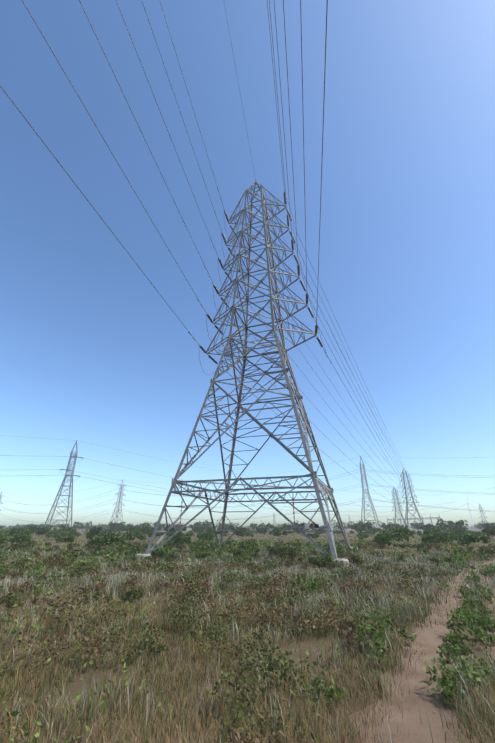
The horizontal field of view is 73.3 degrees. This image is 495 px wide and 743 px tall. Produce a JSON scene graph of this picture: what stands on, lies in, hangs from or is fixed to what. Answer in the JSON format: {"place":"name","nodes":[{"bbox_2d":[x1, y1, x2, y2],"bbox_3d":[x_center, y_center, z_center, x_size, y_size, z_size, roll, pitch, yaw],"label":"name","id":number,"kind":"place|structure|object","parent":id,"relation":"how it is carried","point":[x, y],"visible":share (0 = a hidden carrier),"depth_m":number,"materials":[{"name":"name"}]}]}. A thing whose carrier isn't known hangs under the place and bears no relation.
{"place":"outdoors","nodes":[
{"label":"outdoors","id":0,"kind":"place"},
{"bbox_2d":[0,528,494,742],"bbox_3d":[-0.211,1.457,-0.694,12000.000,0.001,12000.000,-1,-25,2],"label":"field ground","id":1,"kind":"structure","parent":0,"point":[75,687],"depth_m":4.45,"materials":[{"name":"green plant"}]},
{"bbox_2d":[109,481,126,522],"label":"suspension tower","id":2,"kind":"structure","parent":1,"relation":"on","point":[118,506],"depth_m":322.24,"materials":[{"name":"grey metal"}]},
{"bbox_2d":[0,0,414,566],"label":"transmission tower","id":3,"kind":"structure","parent":1,"relation":"on","point":[306,426],"depth_m":26.99,"materials":[{"name":"grey metal"}]},
{"bbox_2d":[1,435,455,529],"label":"transmission tower","id":4,"kind":"structure","parent":1,"relation":"on","point":[74,456],"depth_m":112.47,"materials":[{"name":"grey metal"}]},
{"bbox_2d":[5,525,479,529],"bbox_3d":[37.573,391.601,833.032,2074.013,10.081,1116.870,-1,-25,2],"label":"tree line foliage","id":5,"kind":"object","parent":1,"relation":"on","point":[472,528],"depth_m":461.52,"materials":[{"name":"green plant"}]},
{"bbox_2d":[0,524,494,742],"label":"scrub","id":6,"kind":"object","parent":1,"relation":"on","point":[437,538],"depth_m":7.40,"materials":[{"name":"green plant"}]},
{"bbox_2d":[1,456,493,529],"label":"suspension tower","id":7,"kind":"structure","parent":1,"relation":"on","point":[365,492],"depth_m":217.14,"materials":[{"name":"grey metal"}]},
{"bbox_2d":[391,486,406,525],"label":"line tower","id":8,"kind":"structure","parent":1,"relation":"on","point":[397,498],"depth_m":301.19,"materials":[{"name":"grey metal"}]},
{"bbox_2d":[392,468,423,527],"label":"line tower","id":9,"kind":"structure","parent":1,"relation":"on","point":[406,498],"depth_m":206.76,"materials":[{"name":"grey metal"}]},
{"bbox_2d":[387,515,440,529],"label":"substation gantry","id":10,"kind":"object","parent":1,"relation":"on","point":[430,518],"visible":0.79,"depth_m":384.73,"materials":[{"name":"grey metal"}]},
{"bbox_2d":[350,560,494,742],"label":"dirt path","id":11,"kind":"structure","parent":1,"relation":"on","point":[429,638],"depth_m":3.48,"materials":[{"name":"brown soil"}]},
{"bbox_2d":[460,494,476,524],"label":"wind turbine","id":12,"kind":"object","parent":1,"relation":"on","point":[469,511],"visible":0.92,"depth_m":1147.90,"materials":[{"name":"white metal"}]},
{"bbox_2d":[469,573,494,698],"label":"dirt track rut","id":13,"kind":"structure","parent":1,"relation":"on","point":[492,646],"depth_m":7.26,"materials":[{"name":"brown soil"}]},
{"bbox_2d":[478,503,487,528],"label":"tower","id":14,"kind":"structure","parent":1,"relation":"on","point":[481,516],"depth_m":559.40,"materials":[{"name":"grey metal"}]},
{"bbox_2d":[0,518,494,538],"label":"thorn tree","id":15,"kind":"object","parent":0,"point":[487,527],"depth_m":95.83,"materials":[{"name":"green plant"}]},
{"bbox_2d":[0,0,494,527],"label":"sky","id":16,"kind":"structure","parent":0,"point":[92,353],"materials":[{"name":"blue"}]}
]}

